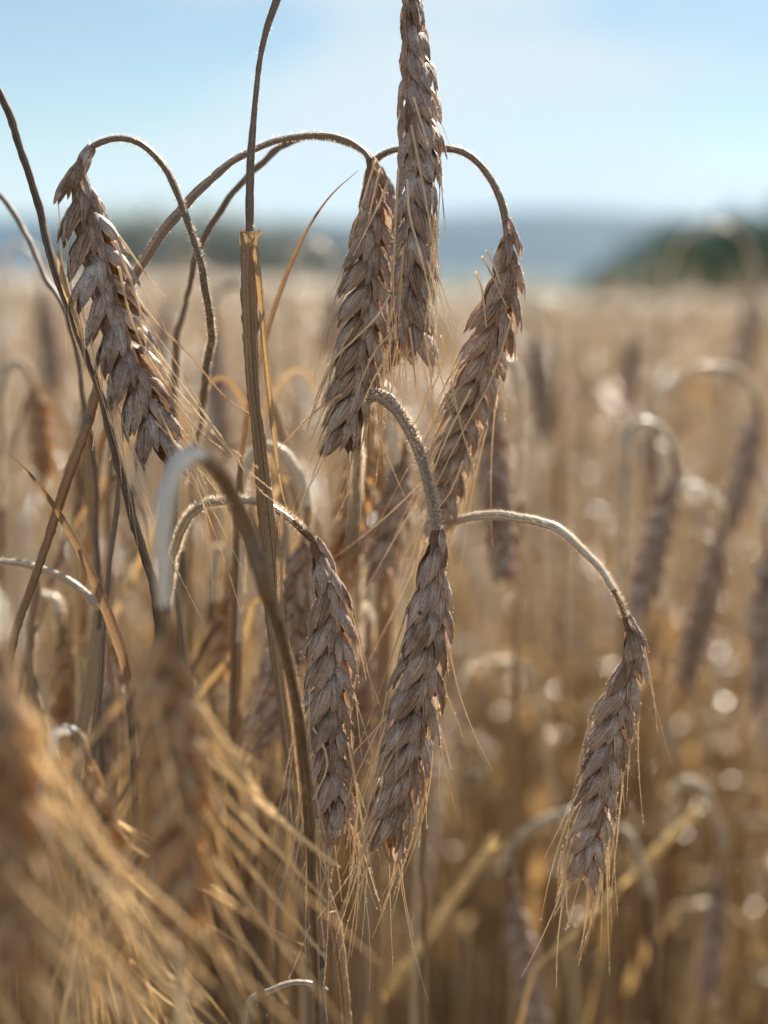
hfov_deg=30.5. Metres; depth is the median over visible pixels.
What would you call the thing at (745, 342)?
rye plant
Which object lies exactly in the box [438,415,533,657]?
rye plant
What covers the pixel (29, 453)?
rye plant
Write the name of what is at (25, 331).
rye plant
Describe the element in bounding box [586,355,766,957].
rye plant
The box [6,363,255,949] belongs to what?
rye plant
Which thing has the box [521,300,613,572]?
rye plant
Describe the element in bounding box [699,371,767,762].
rye plant
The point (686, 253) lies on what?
tree
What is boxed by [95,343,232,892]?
rye plant
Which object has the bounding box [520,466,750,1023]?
rye plant
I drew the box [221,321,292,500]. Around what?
rye plant
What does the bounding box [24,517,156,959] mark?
rye plant
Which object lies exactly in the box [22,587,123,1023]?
rye plant
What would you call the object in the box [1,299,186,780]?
rye plant
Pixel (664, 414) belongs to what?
rye plant
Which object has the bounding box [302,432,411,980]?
rye plant
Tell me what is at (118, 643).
dry stalk
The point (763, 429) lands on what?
rye plant
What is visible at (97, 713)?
dry stalk
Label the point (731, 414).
rye plant
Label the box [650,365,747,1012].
rye plant
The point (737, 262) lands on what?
tree
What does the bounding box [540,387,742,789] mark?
rye plant
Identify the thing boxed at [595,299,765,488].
rye plant
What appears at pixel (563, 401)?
rye plant
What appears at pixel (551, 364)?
rye plant
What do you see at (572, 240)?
hills
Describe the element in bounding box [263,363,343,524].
rye plant
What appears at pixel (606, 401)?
rye plant
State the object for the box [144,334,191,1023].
rye plant
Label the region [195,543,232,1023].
rye plant
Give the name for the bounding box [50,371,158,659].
rye plant
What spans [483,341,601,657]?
rye plant
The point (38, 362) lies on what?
rye plant
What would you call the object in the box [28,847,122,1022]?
rye plant
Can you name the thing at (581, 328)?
rye plant
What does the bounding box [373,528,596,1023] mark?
rye plant
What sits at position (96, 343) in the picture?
rye plant
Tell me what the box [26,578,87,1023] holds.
dry stalk
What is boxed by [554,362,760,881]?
rye plant
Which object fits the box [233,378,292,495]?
rye plant
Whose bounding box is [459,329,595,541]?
rye plant
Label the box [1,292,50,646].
rye plant
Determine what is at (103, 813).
rye plant
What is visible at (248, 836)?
dry stalk
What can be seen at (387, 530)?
rye plant
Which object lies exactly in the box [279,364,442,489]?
rye plant
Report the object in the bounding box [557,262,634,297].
tree
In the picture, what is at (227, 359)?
rye plant
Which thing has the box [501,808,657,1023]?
rye plant
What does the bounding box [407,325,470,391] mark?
rye plant
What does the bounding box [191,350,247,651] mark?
rye plant
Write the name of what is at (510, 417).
rye plant
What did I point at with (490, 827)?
rye plant
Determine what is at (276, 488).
dry stalk
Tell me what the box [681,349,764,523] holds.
rye plant
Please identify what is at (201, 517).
rye plant
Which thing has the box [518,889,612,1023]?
grass spike
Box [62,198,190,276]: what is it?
tree
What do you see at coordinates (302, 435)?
rye plant
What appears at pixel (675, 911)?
rye plant
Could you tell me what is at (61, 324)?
rye plant
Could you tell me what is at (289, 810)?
dry stalk
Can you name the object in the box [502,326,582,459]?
rye plant
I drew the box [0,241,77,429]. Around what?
rye plant
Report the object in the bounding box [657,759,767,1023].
rye plant
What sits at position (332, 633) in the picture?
rye plant
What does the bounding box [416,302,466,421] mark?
rye plant
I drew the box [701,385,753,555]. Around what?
rye plant
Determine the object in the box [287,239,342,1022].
rye plant
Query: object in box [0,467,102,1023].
dry stalk
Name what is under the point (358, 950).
rye plant
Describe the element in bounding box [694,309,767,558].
rye plant
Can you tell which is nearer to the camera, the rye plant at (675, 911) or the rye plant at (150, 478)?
the rye plant at (675, 911)
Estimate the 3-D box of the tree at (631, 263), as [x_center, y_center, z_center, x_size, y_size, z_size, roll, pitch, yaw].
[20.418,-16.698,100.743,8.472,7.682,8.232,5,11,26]
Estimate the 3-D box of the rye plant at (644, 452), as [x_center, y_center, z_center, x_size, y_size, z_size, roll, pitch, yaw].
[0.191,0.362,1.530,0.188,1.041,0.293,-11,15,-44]
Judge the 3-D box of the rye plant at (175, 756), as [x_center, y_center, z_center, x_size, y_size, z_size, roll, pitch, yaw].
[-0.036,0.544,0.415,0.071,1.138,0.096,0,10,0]
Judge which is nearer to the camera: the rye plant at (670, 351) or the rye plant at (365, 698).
the rye plant at (365, 698)
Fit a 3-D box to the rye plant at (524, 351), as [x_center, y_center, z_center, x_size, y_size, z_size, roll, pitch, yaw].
[0.136,0.349,1.506,0.267,1.075,0.221,-10,14,-43]
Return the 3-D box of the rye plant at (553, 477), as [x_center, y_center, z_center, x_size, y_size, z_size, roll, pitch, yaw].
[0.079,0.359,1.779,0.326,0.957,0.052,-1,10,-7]
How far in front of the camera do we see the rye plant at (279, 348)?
2.29 m
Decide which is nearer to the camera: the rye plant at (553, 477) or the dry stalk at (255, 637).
the dry stalk at (255, 637)
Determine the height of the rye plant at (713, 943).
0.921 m
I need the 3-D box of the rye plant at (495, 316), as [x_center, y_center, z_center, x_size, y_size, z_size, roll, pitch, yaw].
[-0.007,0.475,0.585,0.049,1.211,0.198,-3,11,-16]
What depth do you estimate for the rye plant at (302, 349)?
2.49 m
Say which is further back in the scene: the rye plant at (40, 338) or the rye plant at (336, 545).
the rye plant at (40, 338)
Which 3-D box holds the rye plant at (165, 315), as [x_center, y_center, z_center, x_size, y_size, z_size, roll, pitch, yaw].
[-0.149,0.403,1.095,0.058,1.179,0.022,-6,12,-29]
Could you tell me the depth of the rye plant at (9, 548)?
1.88 m
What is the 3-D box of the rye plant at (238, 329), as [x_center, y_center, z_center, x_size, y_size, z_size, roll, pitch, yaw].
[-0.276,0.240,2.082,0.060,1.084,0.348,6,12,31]
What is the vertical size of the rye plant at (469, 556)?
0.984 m
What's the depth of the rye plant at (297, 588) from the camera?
0.47 m
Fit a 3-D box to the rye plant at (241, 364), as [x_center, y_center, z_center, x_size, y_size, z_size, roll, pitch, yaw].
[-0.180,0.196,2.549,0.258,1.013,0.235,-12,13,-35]
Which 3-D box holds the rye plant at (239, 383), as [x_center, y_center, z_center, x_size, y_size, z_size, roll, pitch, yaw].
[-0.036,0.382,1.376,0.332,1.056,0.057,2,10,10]
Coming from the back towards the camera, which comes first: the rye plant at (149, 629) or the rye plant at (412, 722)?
the rye plant at (149, 629)
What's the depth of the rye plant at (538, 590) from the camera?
1.31 m
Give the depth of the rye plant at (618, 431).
1.45 m
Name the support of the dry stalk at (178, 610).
on the ground
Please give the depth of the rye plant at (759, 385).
2.03 m
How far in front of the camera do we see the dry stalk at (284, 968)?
0.59 m
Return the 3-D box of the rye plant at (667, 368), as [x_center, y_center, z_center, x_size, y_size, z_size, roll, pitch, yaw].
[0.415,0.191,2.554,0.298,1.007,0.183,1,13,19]
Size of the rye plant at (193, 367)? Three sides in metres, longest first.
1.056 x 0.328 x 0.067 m
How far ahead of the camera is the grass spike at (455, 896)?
0.62 m
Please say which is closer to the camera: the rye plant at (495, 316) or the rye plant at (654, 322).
the rye plant at (495, 316)
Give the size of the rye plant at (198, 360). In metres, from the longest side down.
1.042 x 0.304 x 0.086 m
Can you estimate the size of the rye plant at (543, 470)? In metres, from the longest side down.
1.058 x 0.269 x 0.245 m
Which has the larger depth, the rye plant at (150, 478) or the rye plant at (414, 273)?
the rye plant at (150, 478)
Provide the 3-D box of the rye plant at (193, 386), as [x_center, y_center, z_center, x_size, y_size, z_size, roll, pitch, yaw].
[-0.126,0.381,1.478,0.298,1.021,0.084,0,10,5]
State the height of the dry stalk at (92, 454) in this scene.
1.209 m
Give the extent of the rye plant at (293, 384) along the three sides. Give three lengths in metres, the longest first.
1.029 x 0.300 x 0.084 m
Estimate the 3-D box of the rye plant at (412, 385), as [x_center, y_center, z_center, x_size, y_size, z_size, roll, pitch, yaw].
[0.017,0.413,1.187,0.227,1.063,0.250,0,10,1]
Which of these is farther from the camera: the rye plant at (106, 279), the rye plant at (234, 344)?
the rye plant at (234, 344)
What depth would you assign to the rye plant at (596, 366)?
1.50 m
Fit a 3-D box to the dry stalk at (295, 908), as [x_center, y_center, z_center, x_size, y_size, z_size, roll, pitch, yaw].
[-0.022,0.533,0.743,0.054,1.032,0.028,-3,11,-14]
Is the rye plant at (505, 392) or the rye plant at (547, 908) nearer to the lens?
the rye plant at (547, 908)
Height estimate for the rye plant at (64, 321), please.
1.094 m
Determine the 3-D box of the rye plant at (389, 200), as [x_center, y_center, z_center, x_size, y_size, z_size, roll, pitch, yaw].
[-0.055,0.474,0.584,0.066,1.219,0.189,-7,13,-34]
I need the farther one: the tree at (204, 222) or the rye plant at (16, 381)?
the tree at (204, 222)
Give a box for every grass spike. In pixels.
[366,832,498,1023]
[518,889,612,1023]
[586,803,698,1023]
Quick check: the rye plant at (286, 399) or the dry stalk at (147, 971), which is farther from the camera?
the rye plant at (286, 399)
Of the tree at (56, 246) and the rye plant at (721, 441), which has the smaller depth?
the rye plant at (721, 441)
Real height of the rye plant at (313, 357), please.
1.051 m
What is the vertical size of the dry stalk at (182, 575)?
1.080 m
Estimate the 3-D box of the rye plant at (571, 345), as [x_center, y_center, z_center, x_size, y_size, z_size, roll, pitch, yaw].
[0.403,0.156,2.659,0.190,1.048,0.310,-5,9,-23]
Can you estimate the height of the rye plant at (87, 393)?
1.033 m
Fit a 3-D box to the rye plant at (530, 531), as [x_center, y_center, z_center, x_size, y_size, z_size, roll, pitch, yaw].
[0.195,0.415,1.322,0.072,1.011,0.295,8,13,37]
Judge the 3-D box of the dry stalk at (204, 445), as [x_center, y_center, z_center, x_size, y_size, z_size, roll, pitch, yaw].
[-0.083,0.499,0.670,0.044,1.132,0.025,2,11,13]
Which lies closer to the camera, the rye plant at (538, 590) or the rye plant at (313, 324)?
the rye plant at (538, 590)
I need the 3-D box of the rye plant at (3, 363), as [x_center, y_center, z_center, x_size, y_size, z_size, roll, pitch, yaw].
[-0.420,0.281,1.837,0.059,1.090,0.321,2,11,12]
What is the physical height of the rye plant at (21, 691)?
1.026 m
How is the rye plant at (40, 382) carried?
on the ground
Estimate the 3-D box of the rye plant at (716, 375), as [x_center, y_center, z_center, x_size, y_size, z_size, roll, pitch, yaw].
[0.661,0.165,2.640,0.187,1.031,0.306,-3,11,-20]
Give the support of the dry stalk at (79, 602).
on the ground
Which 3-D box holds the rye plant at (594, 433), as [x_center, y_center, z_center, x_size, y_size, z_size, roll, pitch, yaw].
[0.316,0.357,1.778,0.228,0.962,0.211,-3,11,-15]
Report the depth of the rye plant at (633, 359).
1.01 m
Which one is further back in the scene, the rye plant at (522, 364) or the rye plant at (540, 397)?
the rye plant at (522, 364)
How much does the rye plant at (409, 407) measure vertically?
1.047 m
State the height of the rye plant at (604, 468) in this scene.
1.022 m
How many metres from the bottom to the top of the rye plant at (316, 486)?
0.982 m
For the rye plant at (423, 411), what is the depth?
1.69 m
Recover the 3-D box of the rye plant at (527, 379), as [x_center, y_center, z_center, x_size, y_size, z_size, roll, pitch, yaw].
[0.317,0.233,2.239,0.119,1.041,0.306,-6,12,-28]
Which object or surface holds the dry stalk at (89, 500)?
on the ground
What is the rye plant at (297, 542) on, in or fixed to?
on the ground
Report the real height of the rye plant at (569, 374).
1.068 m
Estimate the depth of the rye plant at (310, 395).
1.53 m
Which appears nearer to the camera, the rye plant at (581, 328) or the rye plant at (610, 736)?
the rye plant at (610, 736)
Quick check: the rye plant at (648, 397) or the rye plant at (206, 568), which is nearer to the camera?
the rye plant at (206, 568)
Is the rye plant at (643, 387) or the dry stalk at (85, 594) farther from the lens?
the rye plant at (643, 387)
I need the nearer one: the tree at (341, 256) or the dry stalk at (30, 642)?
the dry stalk at (30, 642)
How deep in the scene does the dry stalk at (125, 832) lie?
0.59 m
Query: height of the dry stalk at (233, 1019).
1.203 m
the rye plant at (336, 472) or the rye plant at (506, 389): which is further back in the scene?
the rye plant at (506, 389)
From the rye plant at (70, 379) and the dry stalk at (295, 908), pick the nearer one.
the dry stalk at (295, 908)
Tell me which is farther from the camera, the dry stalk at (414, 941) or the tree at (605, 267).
the tree at (605, 267)
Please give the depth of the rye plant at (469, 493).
1.62 m
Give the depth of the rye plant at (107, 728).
0.50 m
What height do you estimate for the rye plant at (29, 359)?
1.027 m
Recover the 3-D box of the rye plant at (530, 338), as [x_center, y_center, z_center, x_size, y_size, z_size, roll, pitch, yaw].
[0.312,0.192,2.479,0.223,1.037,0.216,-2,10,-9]
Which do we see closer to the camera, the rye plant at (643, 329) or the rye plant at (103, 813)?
the rye plant at (103, 813)
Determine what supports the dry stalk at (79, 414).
on the ground
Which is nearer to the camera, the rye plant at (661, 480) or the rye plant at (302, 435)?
the rye plant at (661, 480)
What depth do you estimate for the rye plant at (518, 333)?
2.11 m
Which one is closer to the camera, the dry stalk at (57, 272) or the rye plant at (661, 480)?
the dry stalk at (57, 272)
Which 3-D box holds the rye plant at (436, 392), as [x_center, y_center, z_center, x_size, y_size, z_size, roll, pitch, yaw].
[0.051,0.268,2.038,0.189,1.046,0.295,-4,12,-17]
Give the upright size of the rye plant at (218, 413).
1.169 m
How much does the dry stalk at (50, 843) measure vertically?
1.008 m
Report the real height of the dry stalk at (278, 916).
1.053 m
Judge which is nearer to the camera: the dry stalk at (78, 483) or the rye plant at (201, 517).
the dry stalk at (78, 483)
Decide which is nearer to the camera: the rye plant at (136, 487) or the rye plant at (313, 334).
the rye plant at (136, 487)
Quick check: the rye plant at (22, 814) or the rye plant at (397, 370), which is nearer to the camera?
the rye plant at (22, 814)
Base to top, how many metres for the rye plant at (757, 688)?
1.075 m
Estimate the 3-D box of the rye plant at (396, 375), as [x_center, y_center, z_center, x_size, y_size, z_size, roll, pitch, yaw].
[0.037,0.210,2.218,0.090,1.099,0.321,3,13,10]
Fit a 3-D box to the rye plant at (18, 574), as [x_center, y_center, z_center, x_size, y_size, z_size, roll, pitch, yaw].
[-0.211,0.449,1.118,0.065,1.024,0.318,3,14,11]
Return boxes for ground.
[4,274,767,1023]
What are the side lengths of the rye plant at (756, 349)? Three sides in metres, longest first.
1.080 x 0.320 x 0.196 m
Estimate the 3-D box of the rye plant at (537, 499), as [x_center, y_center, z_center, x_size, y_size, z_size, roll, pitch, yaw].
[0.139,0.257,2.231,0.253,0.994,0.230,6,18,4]
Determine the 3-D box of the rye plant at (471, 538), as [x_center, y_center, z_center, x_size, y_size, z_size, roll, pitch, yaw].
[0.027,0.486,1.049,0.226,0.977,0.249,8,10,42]
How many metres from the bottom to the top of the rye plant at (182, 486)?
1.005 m
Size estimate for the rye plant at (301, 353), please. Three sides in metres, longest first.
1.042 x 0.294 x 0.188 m
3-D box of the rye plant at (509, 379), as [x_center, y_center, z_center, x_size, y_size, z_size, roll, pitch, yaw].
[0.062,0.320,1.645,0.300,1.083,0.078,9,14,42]
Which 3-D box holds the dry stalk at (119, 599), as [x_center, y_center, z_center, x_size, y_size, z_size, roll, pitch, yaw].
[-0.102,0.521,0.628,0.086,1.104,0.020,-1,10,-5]
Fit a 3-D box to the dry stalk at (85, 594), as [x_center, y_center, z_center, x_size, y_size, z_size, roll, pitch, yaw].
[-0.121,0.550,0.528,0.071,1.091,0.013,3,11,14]
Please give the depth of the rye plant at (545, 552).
1.85 m
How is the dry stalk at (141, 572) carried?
on the ground
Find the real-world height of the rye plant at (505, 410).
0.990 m
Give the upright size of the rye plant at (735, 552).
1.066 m
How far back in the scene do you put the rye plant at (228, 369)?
1.83 m
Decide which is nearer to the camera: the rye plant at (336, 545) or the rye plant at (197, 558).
the rye plant at (336, 545)
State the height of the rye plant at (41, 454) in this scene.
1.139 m
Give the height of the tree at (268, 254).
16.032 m
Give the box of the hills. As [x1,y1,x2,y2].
[0,208,767,273]
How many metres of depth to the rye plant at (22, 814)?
0.26 m
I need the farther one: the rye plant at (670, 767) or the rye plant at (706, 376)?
the rye plant at (706, 376)
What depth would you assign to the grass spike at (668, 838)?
0.66 m
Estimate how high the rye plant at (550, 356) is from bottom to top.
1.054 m
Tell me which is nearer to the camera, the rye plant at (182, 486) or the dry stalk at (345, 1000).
the dry stalk at (345, 1000)
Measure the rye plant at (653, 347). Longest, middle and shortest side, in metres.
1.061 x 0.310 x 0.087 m
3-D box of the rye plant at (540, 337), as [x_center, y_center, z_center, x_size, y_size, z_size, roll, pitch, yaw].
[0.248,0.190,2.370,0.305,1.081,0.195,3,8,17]
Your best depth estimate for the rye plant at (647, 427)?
1.81 m
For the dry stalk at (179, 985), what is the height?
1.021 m
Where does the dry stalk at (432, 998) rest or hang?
on the ground
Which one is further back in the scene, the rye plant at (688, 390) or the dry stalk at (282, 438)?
the rye plant at (688, 390)
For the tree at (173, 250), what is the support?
on the ground
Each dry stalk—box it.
[0,86,174,1023]
[0,193,113,1023]
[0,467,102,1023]
[0,557,99,610]
[6,373,101,1023]
[7,387,91,994]
[8,453,144,1023]
[15,375,198,698]
[25,748,64,922]
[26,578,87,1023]
[35,425,227,1023]
[45,483,229,922]
[46,586,133,1023]
[50,596,300,1012]
[63,573,105,1023]
[69,475,148,1020]
[78,397,104,1023]
[84,389,169,1023]
[84,479,120,1023]
[124,371,221,602]
[125,679,189,1023]
[144,604,196,1023]
[148,550,184,1023]
[170,414,186,691]
[173,944,186,1023]
[178,486,322,900]
[193,375,336,1023]
[195,444,279,910]
[205,499,294,1023]
[222,840,268,1023]
[225,615,354,1023]
[227,171,357,1023]
[240,611,308,1023]
[242,979,327,1023]
[243,368,327,1023]
[248,473,331,1023]
[267,746,300,1023]
[272,562,311,1015]
[274,485,324,1023]
[280,476,309,1023]
[292,568,398,1023]
[313,845,329,1023]
[326,462,420,1023]
[328,911,351,1023]
[370,584,409,967]
[372,742,438,1023]
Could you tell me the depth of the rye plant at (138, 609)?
1.18 m
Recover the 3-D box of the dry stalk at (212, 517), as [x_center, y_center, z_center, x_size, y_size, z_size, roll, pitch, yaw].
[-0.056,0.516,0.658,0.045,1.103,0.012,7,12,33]
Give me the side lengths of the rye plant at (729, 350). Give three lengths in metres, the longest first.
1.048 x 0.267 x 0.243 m
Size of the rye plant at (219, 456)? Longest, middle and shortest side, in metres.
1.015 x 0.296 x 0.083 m
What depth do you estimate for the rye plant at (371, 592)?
0.85 m
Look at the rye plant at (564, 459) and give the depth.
1.28 m
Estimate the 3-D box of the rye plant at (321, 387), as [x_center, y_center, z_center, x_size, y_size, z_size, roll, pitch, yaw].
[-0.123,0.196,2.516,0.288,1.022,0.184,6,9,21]
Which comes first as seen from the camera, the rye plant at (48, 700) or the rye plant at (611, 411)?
the rye plant at (48, 700)
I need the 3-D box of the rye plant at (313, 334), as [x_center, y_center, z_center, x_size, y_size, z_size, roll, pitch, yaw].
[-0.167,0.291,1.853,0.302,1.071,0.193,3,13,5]
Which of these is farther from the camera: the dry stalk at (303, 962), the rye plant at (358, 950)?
the rye plant at (358, 950)
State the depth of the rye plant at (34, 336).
1.59 m
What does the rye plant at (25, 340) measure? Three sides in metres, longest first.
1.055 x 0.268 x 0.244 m
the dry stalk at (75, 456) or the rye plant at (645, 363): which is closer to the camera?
the dry stalk at (75, 456)
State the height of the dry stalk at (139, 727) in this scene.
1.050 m
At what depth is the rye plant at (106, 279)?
0.39 m
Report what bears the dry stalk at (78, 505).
on the ground
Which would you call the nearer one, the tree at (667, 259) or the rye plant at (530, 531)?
the rye plant at (530, 531)
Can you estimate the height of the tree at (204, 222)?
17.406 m
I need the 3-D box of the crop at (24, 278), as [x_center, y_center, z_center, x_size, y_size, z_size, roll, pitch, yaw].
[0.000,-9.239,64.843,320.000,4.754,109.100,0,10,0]
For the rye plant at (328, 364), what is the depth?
2.40 m
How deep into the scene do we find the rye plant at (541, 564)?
1.94 m
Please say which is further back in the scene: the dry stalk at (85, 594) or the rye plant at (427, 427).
the rye plant at (427, 427)
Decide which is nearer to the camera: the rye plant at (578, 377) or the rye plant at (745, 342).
the rye plant at (745, 342)
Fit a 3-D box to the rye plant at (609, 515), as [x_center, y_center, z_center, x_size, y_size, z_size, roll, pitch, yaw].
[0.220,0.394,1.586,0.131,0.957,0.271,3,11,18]
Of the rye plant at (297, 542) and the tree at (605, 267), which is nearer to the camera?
the rye plant at (297, 542)
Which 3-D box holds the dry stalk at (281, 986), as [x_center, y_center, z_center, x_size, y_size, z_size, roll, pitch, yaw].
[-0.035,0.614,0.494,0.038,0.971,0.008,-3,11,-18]
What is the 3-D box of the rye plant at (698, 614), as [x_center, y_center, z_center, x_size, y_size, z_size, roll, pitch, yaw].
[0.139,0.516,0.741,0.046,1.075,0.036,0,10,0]
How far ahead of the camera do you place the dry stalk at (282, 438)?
0.51 m
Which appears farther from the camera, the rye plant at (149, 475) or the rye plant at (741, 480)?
the rye plant at (149, 475)
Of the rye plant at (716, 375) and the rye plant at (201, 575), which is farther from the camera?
the rye plant at (716, 375)
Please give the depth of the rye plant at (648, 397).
1.98 m
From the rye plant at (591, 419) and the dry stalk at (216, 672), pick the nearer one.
the dry stalk at (216, 672)
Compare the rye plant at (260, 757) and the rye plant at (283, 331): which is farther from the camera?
the rye plant at (283, 331)
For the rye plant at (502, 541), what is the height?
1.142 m
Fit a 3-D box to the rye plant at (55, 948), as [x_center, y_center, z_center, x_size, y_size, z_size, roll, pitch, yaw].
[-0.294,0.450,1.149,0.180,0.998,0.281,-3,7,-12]
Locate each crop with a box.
[2,275,767,406]
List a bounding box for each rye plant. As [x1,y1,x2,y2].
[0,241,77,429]
[0,356,84,641]
[0,593,291,1023]
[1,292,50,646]
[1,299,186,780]
[1,307,74,651]
[1,325,123,464]
[1,339,68,428]
[2,305,37,377]
[2,353,364,1023]
[3,303,157,1022]
[3,457,210,1023]
[3,567,143,1006]
[3,626,125,1023]
[5,310,89,474]
[5,350,104,513]
[5,353,207,1017]
[5,417,41,531]
[6,304,54,609]
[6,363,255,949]
[7,503,24,642]
[9,496,50,516]
[10,333,135,469]
[16,347,232,1006]
[19,422,146,653]
[22,317,145,590]
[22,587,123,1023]
[23,344,90,444]
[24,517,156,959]
[27,676,75,1001]
[28,329,152,624]
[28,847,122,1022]
[34,724,302,1023]
[37,299,135,552]
[41,443,381,1023]
[42,361,257,1016]
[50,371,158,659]
[51,299,284,587]
[51,636,140,1023]
[53,132,278,1023]
[55,349,198,617]
[56,389,226,1023]
[66,334,157,512]
[71,427,142,1000]
[72,333,207,635]
[86,387,158,513]
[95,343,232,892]
[103,129,413,1023]
[112,434,242,1006]
[113,397,313,1023]
[114,385,407,955]
[123,366,326,584]
[123,411,283,774]
[128,327,347,722]
[133,415,296,1023]
[135,286,191,355]
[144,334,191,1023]
[151,262,223,1023]
[158,324,320,523]
[160,357,339,1007]
[165,131,445,470]
[169,493,383,1018]
[180,390,232,618]
[181,360,516,1023]
[183,334,198,545]
[188,303,277,485]
[190,343,279,706]
[191,340,342,474]
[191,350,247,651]
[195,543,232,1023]
[196,371,346,576]
[196,514,509,1023]
[200,278,282,1023]
[208,606,282,1023]
[211,439,316,1023]
[219,301,294,376]
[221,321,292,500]
[229,326,347,996]
[229,342,295,444]
[230,405,333,1023]
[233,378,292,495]
[239,0,467,1023]
[241,515,398,993]
[244,301,334,954]
[245,326,478,607]
[250,341,379,476]
[251,378,456,1023]
[255,349,323,520]
[259,325,319,427]
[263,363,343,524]
[270,357,341,501]
[276,373,551,1023]
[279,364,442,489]
[281,321,409,497]
[282,348,458,1018]
[285,353,503,1023]
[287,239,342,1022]
[289,514,541,1022]
[291,378,401,610]
[295,367,416,1012]
[295,455,340,1005]
[300,381,399,1023]
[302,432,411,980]
[307,386,491,1023]
[309,353,375,461]
[309,410,419,1023]
[316,320,416,489]
[317,602,391,1023]
[320,325,418,516]
[323,366,454,608]
[335,143,527,1023]
[340,352,444,1001]
[346,321,566,907]
[355,335,592,935]
[361,375,710,1023]
[361,509,510,933]
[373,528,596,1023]
[375,389,554,743]
[382,353,418,432]
[383,658,767,1023]
[385,369,431,906]
[395,420,577,1023]
[398,366,437,618]
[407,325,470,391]
[414,281,544,481]
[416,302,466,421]
[418,508,670,1023]
[419,392,548,997]
[424,369,567,586]
[427,413,767,1023]
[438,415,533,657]
[440,328,615,641]
[442,335,595,1011]
[445,376,663,1019]
[447,320,531,1006]
[448,368,667,871]
[450,355,537,1023]
[452,303,603,558]
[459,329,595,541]
[464,345,577,723]
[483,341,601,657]
[499,329,579,447]
[501,342,598,450]
[501,358,543,449]
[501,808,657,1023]
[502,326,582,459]
[503,298,590,436]
[503,377,635,941]
[503,387,508,462]
[503,421,696,1023]
[511,345,668,535]
[512,328,651,637]
[514,446,767,1023]
[518,353,669,875]
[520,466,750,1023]
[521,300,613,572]
[522,450,583,714]
[523,301,575,1023]
[523,323,589,610]
[527,530,767,1023]
[535,337,582,930]
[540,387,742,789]
[543,382,767,1023]
[544,433,725,1023]
[546,340,687,569]
[549,411,748,1001]
[550,337,761,975]
[553,351,767,928]
[554,352,631,900]
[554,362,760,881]
[559,318,746,573]
[561,303,678,899]
[564,315,678,615]
[565,447,629,1006]
[571,295,647,1023]
[573,368,757,889]
[576,326,670,996]
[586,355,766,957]
[589,335,763,925]
[594,344,726,479]
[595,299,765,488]
[595,324,699,525]
[596,416,681,1023]
[598,392,646,459]
[617,309,722,647]
[627,359,767,1023]
[628,378,721,1022]
[632,337,765,489]
[634,362,763,1023]
[636,223,758,919]
[636,482,725,1022]
[638,366,718,630]
[643,334,766,1018]
[649,356,739,793]
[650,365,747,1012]
[651,330,722,395]
[655,358,717,630]
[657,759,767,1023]
[657,776,737,1023]
[675,351,735,660]
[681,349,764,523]
[682,369,767,523]
[693,326,766,922]
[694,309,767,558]
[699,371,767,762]
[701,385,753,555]
[709,363,767,523]
[711,306,767,638]
[711,322,753,548]
[725,503,767,769]
[726,326,767,599]
[746,419,767,516]
[748,305,767,812]
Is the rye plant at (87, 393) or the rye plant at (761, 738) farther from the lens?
the rye plant at (87, 393)
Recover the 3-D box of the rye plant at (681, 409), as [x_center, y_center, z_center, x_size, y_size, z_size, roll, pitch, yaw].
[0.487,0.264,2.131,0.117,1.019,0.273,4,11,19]
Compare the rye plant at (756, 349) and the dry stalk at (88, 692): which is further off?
the rye plant at (756, 349)
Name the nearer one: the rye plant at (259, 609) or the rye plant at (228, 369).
the rye plant at (259, 609)
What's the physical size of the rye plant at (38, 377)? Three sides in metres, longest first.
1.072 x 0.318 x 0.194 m
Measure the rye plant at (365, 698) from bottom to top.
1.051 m
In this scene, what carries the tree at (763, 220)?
on the ground
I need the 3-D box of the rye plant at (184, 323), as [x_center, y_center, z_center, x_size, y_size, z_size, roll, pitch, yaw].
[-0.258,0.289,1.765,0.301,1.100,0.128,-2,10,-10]
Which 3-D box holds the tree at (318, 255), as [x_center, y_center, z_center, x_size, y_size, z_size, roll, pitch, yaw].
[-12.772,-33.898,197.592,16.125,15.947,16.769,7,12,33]
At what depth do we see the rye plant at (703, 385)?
2.39 m
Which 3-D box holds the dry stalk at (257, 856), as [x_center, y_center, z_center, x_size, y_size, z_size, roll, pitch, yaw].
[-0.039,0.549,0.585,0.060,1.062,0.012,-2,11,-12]
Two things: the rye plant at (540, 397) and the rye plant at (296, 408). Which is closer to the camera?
the rye plant at (540, 397)
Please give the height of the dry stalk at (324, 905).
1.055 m
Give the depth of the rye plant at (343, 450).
1.89 m
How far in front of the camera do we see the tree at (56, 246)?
213.59 m
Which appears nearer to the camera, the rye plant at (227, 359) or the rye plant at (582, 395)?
the rye plant at (582, 395)
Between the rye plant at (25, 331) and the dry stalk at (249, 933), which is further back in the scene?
the rye plant at (25, 331)
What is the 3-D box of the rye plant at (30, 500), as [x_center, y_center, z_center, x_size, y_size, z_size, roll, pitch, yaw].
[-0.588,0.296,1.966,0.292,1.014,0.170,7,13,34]
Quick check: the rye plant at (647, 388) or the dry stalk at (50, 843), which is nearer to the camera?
the dry stalk at (50, 843)
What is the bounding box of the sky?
[0,0,767,224]
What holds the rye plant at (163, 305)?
on the ground
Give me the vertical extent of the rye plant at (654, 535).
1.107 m
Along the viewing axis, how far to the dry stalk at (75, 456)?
0.41 m
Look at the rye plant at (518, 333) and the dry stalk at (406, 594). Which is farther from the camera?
the rye plant at (518, 333)
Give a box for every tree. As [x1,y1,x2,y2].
[32,208,159,276]
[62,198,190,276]
[114,196,230,276]
[154,200,288,279]
[188,205,317,281]
[229,213,348,283]
[273,223,358,283]
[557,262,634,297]
[582,254,673,297]
[609,225,716,297]
[627,206,766,297]
[651,208,767,297]
[687,204,767,297]
[744,202,767,288]
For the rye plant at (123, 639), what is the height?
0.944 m

